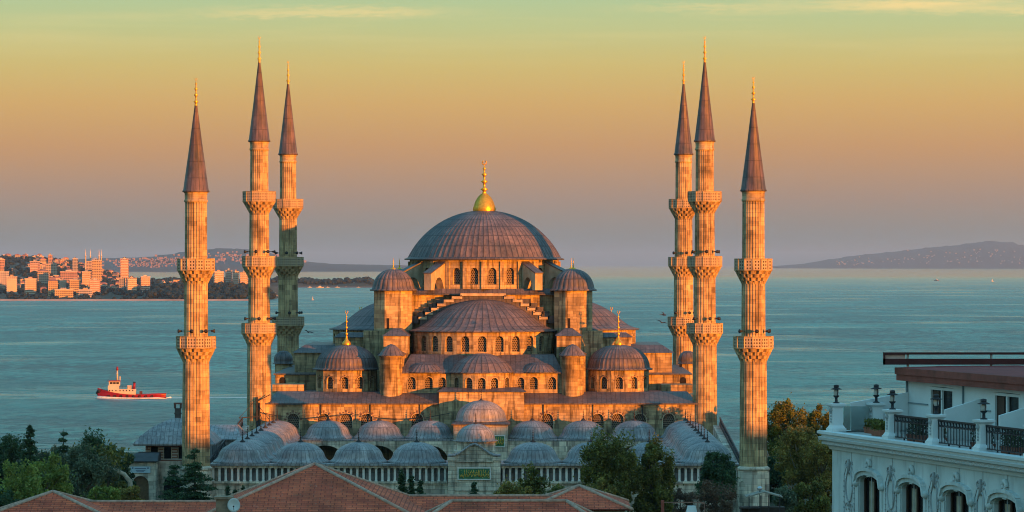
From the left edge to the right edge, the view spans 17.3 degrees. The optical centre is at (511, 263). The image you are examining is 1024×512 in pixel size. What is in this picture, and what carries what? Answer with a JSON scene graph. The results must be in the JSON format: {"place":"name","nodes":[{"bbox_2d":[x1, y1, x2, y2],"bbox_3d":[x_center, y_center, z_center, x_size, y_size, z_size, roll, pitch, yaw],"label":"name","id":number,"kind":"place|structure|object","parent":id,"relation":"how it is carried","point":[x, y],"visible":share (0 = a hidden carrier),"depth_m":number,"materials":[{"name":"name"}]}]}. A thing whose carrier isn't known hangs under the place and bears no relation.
{"place":"outdoors","nodes":[
{"label":"outdoors","id":0,"kind":"place"},
{"bbox_2d":[0,259,277,298],"bbox_3d":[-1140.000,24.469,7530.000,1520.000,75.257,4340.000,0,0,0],"label":"city hill","id":1,"kind":"structure","parent":0,"point":[109,295],"depth_m":5509.22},
{"bbox_2d":[0,270,8,285],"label":"apartment block","id":2,"kind":"structure","parent":1,"relation":"on","point":[3,274],"depth_m":5889.95,"materials":[{"name":"concrete"}]},
{"bbox_2d":[6,275,16,293],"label":"apartment block","id":3,"kind":"structure","parent":1,"relation":"on","point":[11,282],"depth_m":5551.36,"materials":[{"name":"concrete"}]},
{"bbox_2d":[24,277,36,294],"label":"apartment block","id":4,"kind":"structure","parent":1,"relation":"on","point":[29,285],"depth_m":5550.92,"materials":[{"name":"concrete"}]},
{"bbox_2d":[30,260,39,271],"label":"apartment block","id":5,"kind":"structure","parent":1,"relation":"on","point":[35,265],"depth_m":6692.27,"materials":[{"name":"concrete"}]},
{"bbox_2d":[38,270,48,283],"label":"apartment block","id":6,"kind":"structure","parent":1,"relation":"on","point":[43,276],"depth_m":6091.28,"materials":[{"name":"concrete"}]},
{"bbox_2d":[46,262,56,274],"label":"apartment block","id":7,"kind":"structure","parent":1,"relation":"on","point":[51,267],"depth_m":6590.99,"materials":[{"name":"concrete"}]},
{"bbox_2d":[48,279,57,295],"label":"apartment block","id":8,"kind":"structure","parent":1,"relation":"on","point":[52,284],"depth_m":5532.78,"materials":[{"name":"concrete"}]},
{"bbox_2d":[53,288,73,297],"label":"apartment block","id":9,"kind":"structure","parent":1,"relation":"on","point":[64,293],"depth_m":5469.48,"materials":[{"name":"concrete"}]},
{"bbox_2d":[60,270,77,282],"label":"apartment block","id":10,"kind":"structure","parent":1,"relation":"on","point":[67,275],"depth_m":6089.06,"materials":[{"name":"concrete"}]},
{"bbox_2d":[69,278,80,294],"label":"apartment block","id":11,"kind":"structure","parent":1,"relation":"on","point":[75,284],"depth_m":5572.03,"materials":[{"name":"concrete"}]},
{"bbox_2d":[82,270,91,287],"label":"apartment block","id":12,"kind":"structure","parent":1,"relation":"on","point":[86,276],"depth_m":5993.12,"materials":[{"name":"concrete"}]},
{"bbox_2d":[85,249,101,269],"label":"distant mosque","id":13,"kind":"structure","parent":1,"relation":"on","point":[88,265],"depth_m":7288.00,"materials":[{"name":"stone"}]},
{"bbox_2d":[90,278,100,294],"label":"apartment block","id":14,"kind":"structure","parent":1,"relation":"on","point":[95,284],"depth_m":5551.69,"materials":[{"name":"concrete"}]},
{"bbox_2d":[92,259,101,280],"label":"apartment block","id":15,"kind":"structure","parent":1,"relation":"on","point":[97,268],"depth_m":6491.76,"materials":[{"name":"concrete"}]},
{"bbox_2d":[120,257,128,282],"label":"apartment block","id":16,"kind":"structure","parent":1,"relation":"on","point":[124,267],"depth_m":6691.99,"materials":[{"name":"concrete"}]},
{"bbox_2d":[126,276,136,290],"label":"apartment block","id":17,"kind":"structure","parent":1,"relation":"on","point":[131,283],"depth_m":5592.71,"materials":[{"name":"concrete"}]},
{"bbox_2d":[0,255,275,298],"bbox_3d":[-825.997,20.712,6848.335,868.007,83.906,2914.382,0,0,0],"label":"shore wood","id":18,"kind":"object","parent":1,"relation":"on","point":[218,290],"visible":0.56,"depth_m":5589.20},
{"bbox_2d":[139,275,149,291],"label":"apartment block","id":19,"kind":"structure","parent":1,"relation":"on","point":[144,282],"depth_m":5612.61,"materials":[{"name":"concrete"}]},
{"bbox_2d":[213,270,223,282],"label":"apartment block","id":20,"kind":"structure","parent":1,"relation":"on","point":[218,275],"depth_m":5992.11,"materials":[{"name":"concrete"}]},
{"bbox_2d":[71,248,407,271],"bbox_3d":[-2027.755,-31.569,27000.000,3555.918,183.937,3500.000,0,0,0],"label":"hill","id":21,"kind":"structure","parent":0,"point":[229,263],"depth_m":25744.90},
{"bbox_2d":[102,251,305,267],"bbox_3d":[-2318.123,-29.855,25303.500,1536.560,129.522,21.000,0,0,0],"label":"hill village","id":22,"kind":"object","parent":21,"relation":"on","point":[139,262],"visible":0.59,"depth_m":25293.00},
{"bbox_2d":[239,276,373,286],"bbox_3d":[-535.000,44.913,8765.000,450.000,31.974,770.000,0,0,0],"label":"headland","id":23,"kind":"structure","parent":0,"point":[328,281],"depth_m":8472.98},
{"bbox_2d":[16,452,831,511],"bbox_3d":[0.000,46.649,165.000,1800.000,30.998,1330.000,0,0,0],"label":"ground","id":24,"kind":"structure","parent":0,"point":[771,503],"depth_m":478.07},
{"bbox_2d":[0,485,19,506],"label":"tree","id":25,"kind":"object","parent":24,"relation":"on","point":[6,497],"visible":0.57,"depth_m":348.99,"materials":[{"name":"green plant"}]},
{"bbox_2d":[0,431,26,485],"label":"tree","id":26,"kind":"object","parent":24,"relation":"on","point":[10,449],"visible":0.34,"depth_m":423.61,"materials":[{"name":"green plant"}]},
{"bbox_2d":[0,451,48,502],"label":"tree","id":27,"kind":"object","parent":24,"relation":"on","point":[28,485],"visible":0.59,"depth_m":359.37,"materials":[{"name":"green plant"}]},
{"bbox_2d":[17,425,43,476],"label":"conifer","id":28,"kind":"object","parent":24,"relation":"on","point":[29,446],"visible":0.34,"depth_m":417.74,"materials":[{"name":"green plant"}]},
{"bbox_2d":[36,444,60,475],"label":"tree","id":29,"kind":"object","parent":24,"relation":"on","point":[41,454],"visible":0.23,"depth_m":450.95,"materials":[{"name":"green plant"}]},
{"bbox_2d":[0,490,109,511],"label":"tiled house","id":30,"kind":"structure","parent":24,"relation":"on","point":[53,501],"depth_m":277.77,"materials":[{"name":"tile"}]},
{"bbox_2d":[31,452,83,493],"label":"tree","id":31,"kind":"object","parent":24,"relation":"on","point":[57,479],"visible":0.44,"depth_m":370.98,"materials":[{"name":"green plant"}]},
{"bbox_2d":[55,429,73,480],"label":"conifer","id":32,"kind":"object","parent":24,"relation":"on","point":[63,447],"visible":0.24,"depth_m":427.61,"materials":[{"name":"green plant"}]},
{"bbox_2d":[41,438,120,499],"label":"tree","id":33,"kind":"object","parent":24,"relation":"on","point":[85,465],"visible":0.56,"depth_m":384.28,"materials":[{"name":"green plant"}]},
{"bbox_2d":[76,425,121,495],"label":"tree","id":34,"kind":"object","parent":24,"relation":"on","point":[97,440],"visible":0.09,"depth_m":419.82,"materials":[{"name":"green plant"}]},
{"bbox_2d":[80,483,120,499],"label":"shrub","id":35,"kind":"object","parent":24,"relation":"on","point":[96,493],"visible":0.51,"depth_m":365.77,"materials":[{"name":"green plant"}]},
{"bbox_2d":[94,447,127,498],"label":"tree","id":36,"kind":"object","parent":24,"relation":"on","point":[123,484],"visible":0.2,"depth_m":404.75,"materials":[{"name":"green plant"}]},
{"bbox_2d":[89,435,133,486],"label":"leaning tree","id":37,"kind":"object","parent":24,"relation":"on","point":[105,451],"visible":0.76,"depth_m":402.79,"materials":[{"name":"green plant"}]},
{"bbox_2d":[117,449,136,499],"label":"tree","id":38,"kind":"object","parent":24,"relation":"on","point":[127,470],"visible":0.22,"depth_m":424.14,"materials":[{"name":"green plant"}]},
{"bbox_2d":[119,485,144,499],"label":"shrub","id":39,"kind":"object","parent":24,"relation":"on","point":[127,493],"visible":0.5,"depth_m":399.63,"materials":[{"name":"green plant"}]},
{"bbox_2d":[122,452,160,499],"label":"gatehouse","id":40,"kind":"object","parent":24,"relation":"on","point":[147,484],"visible":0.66,"depth_m":438.35,"materials":[{"name":"stone"}]},
{"bbox_2d":[130,466,149,472],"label":"sign","id":41,"kind":"object","parent":40,"relation":"attached to","point":[139,469],"visible":0.98,"depth_m":437.84,"materials":[{"name":"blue metal"}]},
{"bbox_2d":[133,476,148,499],"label":"door","id":42,"kind":"structure","parent":40,"relation":"in","point":[141,481],"depth_m":438.33,"materials":[{"name":"grey stone"}]},
{"bbox_2d":[86,500,215,511],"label":"tiled house","id":43,"kind":"structure","parent":24,"relation":"on","point":[156,505],"depth_m":281.19,"materials":[{"name":"tile"}]},
{"bbox_2d":[156,465,191,499],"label":"cedar","id":44,"kind":"object","parent":24,"relation":"on","point":[174,482],"visible":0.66,"depth_m":413.45,"materials":[{"name":"green plant"}]},
{"bbox_2d":[133,403,246,499],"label":"sultan pavilion","id":45,"kind":"structure","parent":24,"relation":"on","point":[164,438],"depth_m":441.99,"materials":[{"name":"stone"}]},
{"bbox_2d":[163,447,171,458],"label":"window","id":46,"kind":"structure","parent":45,"relation":"in","point":[167,451],"depth_m":442.20,"materials":[{"name":"black glass"}]},
{"bbox_2d":[168,448,217,499],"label":"cedar","id":47,"kind":"object","parent":24,"relation":"on","point":[190,475],"visible":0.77,"depth_m":411.58,"materials":[{"name":"green plant"}]},
{"bbox_2d":[176,83,215,499],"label":"minaret","id":48,"kind":"object","parent":24,"relation":"on","point":[195,345],"visible":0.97,"depth_m":420.87,"materials":[{"name":"stone"}]},
{"bbox_2d":[241,37,276,431],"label":"minaret","id":49,"kind":"object","parent":24,"relation":"on","point":[259,329],"visible":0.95,"depth_m":488.83,"materials":[{"name":"stone"}]},
{"bbox_2d":[272,61,304,364],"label":"minaret","id":50,"kind":"object","parent":24,"relation":"on","point":[288,208],"visible":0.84,"depth_m":547.87,"materials":[{"name":"stone"}]},
{"bbox_2d":[204,462,426,511],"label":"tiled house","id":51,"kind":"structure","parent":24,"relation":"on","point":[314,487],"depth_m":274.79,"materials":[{"name":"tile"}]},
{"bbox_2d":[214,496,233,511],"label":"chimney stack","id":52,"kind":"object","parent":51,"relation":"on","point":[221,503],"visible":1,"depth_m":267.50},
{"bbox_2d":[227,498,239,511],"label":"satellite dish","id":53,"kind":"object","parent":52,"relation":"attached to","point":[233,504],"visible":1,"depth_m":267.18,"materials":[{"name":"white paint"}]},
{"bbox_2d":[239,394,449,426],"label":"stone wall","id":54,"kind":"structure","parent":24,"relation":"on","point":[257,405],"depth_m":487.85,"materials":[{"name":"stone"}]},
{"bbox_2d":[396,469,408,492],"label":"cypress","id":55,"kind":"object","parent":24,"relation":"on","point":[402,487],"visible":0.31,"depth_m":407.86,"materials":[{"name":"green plant"}]},
{"bbox_2d":[407,475,416,493],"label":"cypress","id":56,"kind":"object","parent":24,"relation":"on","point":[411,488],"visible":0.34,"depth_m":407.80,"materials":[{"name":"green plant"}]},
{"bbox_2d":[210,390,738,511],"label":"courtyard arcade","id":57,"kind":"object","parent":24,"relation":"on","point":[483,449],"visible":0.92,"depth_m":424.49,"materials":[{"name":"stone"}]},
{"bbox_2d":[410,494,552,509],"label":"tiled house","id":58,"kind":"structure","parent":24,"relation":"on","point":[427,501],"depth_m":284.67,"materials":[{"name":"tile"}]},
{"bbox_2d":[265,160,698,459],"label":"mosque","id":59,"kind":"structure","parent":24,"relation":"on","point":[509,317],"depth_m":498.23,"materials":[{"name":"stone"}]},
{"bbox_2d":[284,410,301,428],"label":"window","id":60,"kind":"structure","parent":59,"relation":"in","point":[295,421],"depth_m":489.47,"materials":[{"name":"stone"}]},
{"bbox_2d":[339,375,349,388],"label":"window","id":61,"kind":"structure","parent":59,"relation":"in","point":[345,381],"depth_m":495.24,"materials":[{"name":"stone"}]},
{"bbox_2d":[337,410,355,428],"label":"window","id":62,"kind":"structure","parent":59,"relation":"in","point":[347,420],"depth_m":489.47,"materials":[{"name":"stone"}]},
{"bbox_2d":[358,410,375,426],"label":"window","id":63,"kind":"structure","parent":59,"relation":"in","point":[363,419],"depth_m":489.47,"materials":[{"name":"stone"}]},
{"bbox_2d":[407,376,415,388],"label":"window","id":64,"kind":"structure","parent":59,"relation":"in","point":[411,382],"depth_m":493.43,"materials":[{"name":"stone"}]},
{"bbox_2d":[408,410,425,425],"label":"window","id":65,"kind":"structure","parent":59,"relation":"in","point":[416,415],"depth_m":489.35,"materials":[{"name":"stone"}]},
{"bbox_2d":[424,376,432,388],"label":"window","id":66,"kind":"structure","parent":59,"relation":"in","point":[428,382],"depth_m":493.43,"materials":[{"name":"stone"}]},
{"bbox_2d":[462,336,468,351],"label":"window","id":67,"kind":"structure","parent":59,"relation":"in","point":[465,340],"depth_m":497.42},
{"bbox_2d":[471,268,477,283],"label":"window","id":68,"kind":"structure","parent":59,"relation":"in","point":[474,272],"depth_m":509.09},
{"bbox_2d":[478,336,486,351],"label":"window","id":69,"kind":"structure","parent":59,"relation":"in","point":[482,342],"depth_m":497.05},
{"bbox_2d":[489,268,495,283],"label":"window","id":70,"kind":"structure","parent":59,"relation":"in","point":[492,272],"depth_m":509.09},
{"bbox_2d":[495,336,502,351],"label":"window","id":71,"kind":"structure","parent":59,"relation":"in","point":[499,340],"depth_m":497.42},
{"bbox_2d":[529,376,537,388],"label":"window","id":72,"kind":"structure","parent":59,"relation":"in","point":[533,382],"depth_m":493.43,"materials":[{"name":"glass"}]},
{"bbox_2d":[538,410,555,428],"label":"window","id":73,"kind":"structure","parent":59,"relation":"in","point":[549,419],"depth_m":489.35,"materials":[{"name":"stone"}]},
{"bbox_2d":[548,376,556,388],"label":"window","id":74,"kind":"structure","parent":59,"relation":"in","point":[552,382],"depth_m":493.43,"materials":[{"name":"stone"}]},
{"bbox_2d":[589,410,606,428],"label":"window","id":75,"kind":"structure","parent":59,"relation":"in","point":[598,418],"depth_m":489.23,"materials":[{"name":"stone"}]},
{"bbox_2d":[608,410,626,428],"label":"window","id":76,"kind":"structure","parent":59,"relation":"in","point":[617,418],"depth_m":489.23,"materials":[{"name":"stone"}]},
{"bbox_2d":[614,375,624,388],"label":"window","id":77,"kind":"structure","parent":59,"relation":"in","point":[619,382],"depth_m":495.00,"materials":[{"name":"stone"}]},
{"bbox_2d":[660,410,677,428],"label":"window","id":78,"kind":"structure","parent":59,"relation":"in","point":[667,419],"depth_m":489.23,"materials":[{"name":"stone"}]},
{"bbox_2d":[493,474,541,493],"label":"bush","id":79,"kind":"object","parent":24,"relation":"on","point":[508,487],"visible":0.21,"depth_m":396.85,"materials":[{"name":"green plant"}]},
{"bbox_2d":[517,461,554,493],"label":"bush","id":80,"kind":"object","parent":24,"relation":"on","point":[534,483],"visible":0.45,"depth_m":403.03,"materials":[{"name":"green plant"}]},
{"bbox_2d":[545,484,632,511],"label":"tiled house","id":81,"kind":"structure","parent":24,"relation":"on","point":[592,499],"depth_m":281.35,"materials":[{"name":"tile"}]},
{"bbox_2d":[587,475,617,494],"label":"tree","id":82,"kind":"object","parent":24,"relation":"on","point":[601,482],"visible":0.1,"depth_m":387.81,"materials":[{"name":"green plant"}]},
{"bbox_2d":[573,416,645,511],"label":"tree","id":83,"kind":"object","parent":24,"relation":"on","point":[608,465],"visible":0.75,"depth_m":394.32,"materials":[{"name":"green plant"}]},
{"bbox_2d":[627,432,683,511],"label":"tree","id":84,"kind":"object","parent":24,"relation":"on","point":[659,484],"visible":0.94,"depth_m":398.81,"materials":[{"name":"green plant"}]},
{"bbox_2d":[667,61,694,364],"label":"minaret","id":85,"kind":"object","parent":24,"relation":"on","point":[682,211],"visible":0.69,"depth_m":547.59,"materials":[{"name":"stone"}]},
{"bbox_2d":[661,500,704,511],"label":"terrace frame","id":86,"kind":"object","parent":24,"relation":"on","point":[662,505],"visible":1,"depth_m":384.95,"materials":[{"name":"red paint"}]},
{"bbox_2d":[672,488,694,511],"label":"bush","id":87,"kind":"object","parent":24,"relation":"on","point":[679,495],"visible":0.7,"depth_m":407.34,"materials":[{"name":"green plant"}]},
{"bbox_2d":[686,37,722,434],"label":"minaret","id":88,"kind":"object","parent":24,"relation":"on","point":[704,331],"visible":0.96,"depth_m":488.52,"materials":[{"name":"stone"}]},
{"bbox_2d":[688,479,738,511],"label":"bush","id":89,"kind":"object","parent":24,"relation":"on","point":[706,494],"visible":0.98,"depth_m":395.30,"materials":[{"name":"green plant"}]},
{"bbox_2d":[695,451,742,502],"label":"tree","id":90,"kind":"object","parent":24,"relation":"on","point":[719,469],"visible":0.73,"depth_m":403.31,"materials":[{"name":"green plant"}]},
{"bbox_2d":[733,77,773,511],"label":"minaret","id":91,"kind":"object","parent":24,"relation":"on","point":[753,345],"visible":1,"depth_m":420.51,"materials":[{"name":"stone"}]},
{"bbox_2d":[739,490,784,511],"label":"garden canopy","id":92,"kind":"object","parent":24,"relation":"on","point":[768,508],"visible":1,"depth_m":384.00,"materials":[{"name":"fabric"}]},
{"bbox_2d":[767,456,785,501],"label":"tree","id":93,"kind":"object","parent":24,"relation":"on","point":[775,481],"visible":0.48,"depth_m":439.26,"materials":[{"name":"green plant"}]},
{"bbox_2d":[771,484,798,511],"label":"shrub","id":94,"kind":"object","parent":24,"relation":"on","point":[788,501],"visible":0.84,"depth_m":399.26,"materials":[{"name":"green plant"}]},
{"bbox_2d":[767,392,809,484],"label":"tree","id":95,"kind":"object","parent":24,"relation":"on","point":[780,413],"visible":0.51,"depth_m":468.59,"materials":[{"name":"green plant"}]},
{"bbox_2d":[769,420,829,488],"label":"tree","id":96,"kind":"object","parent":24,"relation":"on","point":[793,439],"visible":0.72,"depth_m":430.65,"materials":[{"name":"green plant"}]},
{"bbox_2d":[792,478,831,511],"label":"tree","id":97,"kind":"object","parent":24,"relation":"on","point":[815,502],"visible":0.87,"depth_m":403.59,"materials":[{"name":"green plant"}]},
{"bbox_2d":[802,403,828,464],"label":"tree","id":98,"kind":"object","parent":24,"relation":"on","point":[817,414],"visible":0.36,"depth_m":473.10,"materials":[{"name":"green plant"}]},
{"bbox_2d":[803,437,831,502],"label":"tree","id":99,"kind":"object","parent":24,"relation":"on","point":[820,460],"visible":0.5,"depth_m":425.33,"materials":[{"name":"green plant"}]},
{"bbox_2d":[817,352,1023,511],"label":"hotel","id":100,"kind":"structure","parent":24,"relation":"on","point":[892,469],"depth_m":123.36,"materials":[{"name":"white paint"}]},
{"bbox_2d":[852,459,883,511],"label":"window","id":101,"kind":"structure","parent":100,"relation":"in","point":[877,482],"depth_m":126.32,"materials":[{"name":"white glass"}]},
{"bbox_2d":[863,418,883,433],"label":"planter","id":102,"kind":"object","parent":100,"relation":"on","point":[867,427],"visible":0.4,"depth_m":128.71,"materials":[{"name":"ceramic"}]},
{"bbox_2d":[870,420,884,436],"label":"planter","id":103,"kind":"object","parent":100,"relation":"on","point":[877,428],"visible":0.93,"depth_m":126.63,"materials":[{"name":"ceramic"}]},
{"bbox_2d":[887,390,897,409],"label":"lantern","id":104,"kind":"object","parent":100,"relation":"on","point":[892,394],"visible":1,"depth_m":123.95,"materials":[{"name":"metal"}]},
{"bbox_2d":[894,465,927,511],"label":"window","id":105,"kind":"structure","parent":100,"relation":"in","point":[916,492],"depth_m":122.23,"materials":[{"name":"white glass"}]},
{"bbox_2d":[906,419,927,441],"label":"planter","id":106,"kind":"object","parent":100,"relation":"on","point":[918,432],"visible":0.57,"depth_m":122.61,"materials":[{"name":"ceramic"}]},
{"bbox_2d":[931,394,941,413],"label":"lantern","id":107,"kind":"object","parent":100,"relation":"on","point":[936,398],"visible":1,"depth_m":120.00,"materials":[{"name":"metal"}]},
{"bbox_2d":[930,386,953,413],"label":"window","id":108,"kind":"structure","parent":100,"relation":"in","point":[946,394],"depth_m":127.56,"materials":[{"name":"white glass"}]},
{"bbox_2d":[937,472,973,511],"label":"window","id":109,"kind":"structure","parent":100,"relation":"in","point":[961,499],"depth_m":118.21,"materials":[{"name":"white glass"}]},
{"bbox_2d":[977,399,989,419],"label":"lantern","id":110,"kind":"object","parent":100,"relation":"on","point":[983,402],"visible":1,"depth_m":115.96,"materials":[{"name":"metal"}]},
{"bbox_2d":[985,479,1022,511],"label":"window","id":111,"kind":"structure","parent":100,"relation":"in","point":[1014,501],"depth_m":114.15,"materials":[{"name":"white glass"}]},
{"bbox_2d":[994,392,1019,439],"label":"sliding door","id":112,"kind":"structure","parent":100,"relation":"in","point":[1004,403],"depth_m":122.23,"materials":[{"name":"white glass"}]},
{"bbox_2d":[1001,429,1022,454],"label":"planter","id":113,"kind":"object","parent":100,"relation":"on","point":[1011,444],"visible":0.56,"depth_m":114.72,"materials":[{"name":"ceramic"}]},
{"bbox_2d":[425,499,592,511],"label":"tiled house","id":114,"kind":"structure","parent":0,"point":[509,505],"depth_m":261.20,"materials":[{"name":"tile"}]},
{"bbox_2d":[0,266,1023,452],"bbox_3d":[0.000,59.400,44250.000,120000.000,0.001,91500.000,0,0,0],"label":"sea","id":115,"kind":"structure","parent":0,"point":[844,329],"depth_m":2778.97,"materials":[{"name":"liquid"}]},
{"bbox_2d":[0,299,247,300],"bbox_3d":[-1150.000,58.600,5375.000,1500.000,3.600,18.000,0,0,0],"label":"sea wall","id":116,"kind":"structure","parent":115,"relation":"in","point":[116,299],"depth_m":5369.93,"materials":[{"name":"stone"}]},
{"bbox_2d":[96,367,165,397],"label":"tugboat","id":117,"kind":"object","parent":115,"relation":"on","point":[113,390],"visible":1,"depth_m":1482.88,"materials":[{"name":"red paint"}]},
{"bbox_2d":[95,396,246,400],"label":"wake water","id":118,"kind":"structure","parent":115,"relation":"on","point":[100,397],"depth_m":1481.79,"materials":[{"name":"liquid"}]},
{"bbox_2d":[0,0,1023,265],"label":"sky","id":119,"kind":"structure","parent":0,"point":[884,125],"materials":[{"name":"orange"}]},
{"bbox_2d":[772,241,1023,267],"bbox_3d":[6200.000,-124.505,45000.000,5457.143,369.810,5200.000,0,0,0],"label":"island hill","id":120,"kind":"structure","parent":0,"point":[938,260],"depth_m":43221.16,"materials":[{"name":"grey"}]},
{"bbox_2d":[836,249,1022,264],"bbox_3d":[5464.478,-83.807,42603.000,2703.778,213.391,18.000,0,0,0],"label":"island village","id":121,"kind":"object","parent":120,"relation":"on","point":[932,256],"visible":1,"depth_m":42594.00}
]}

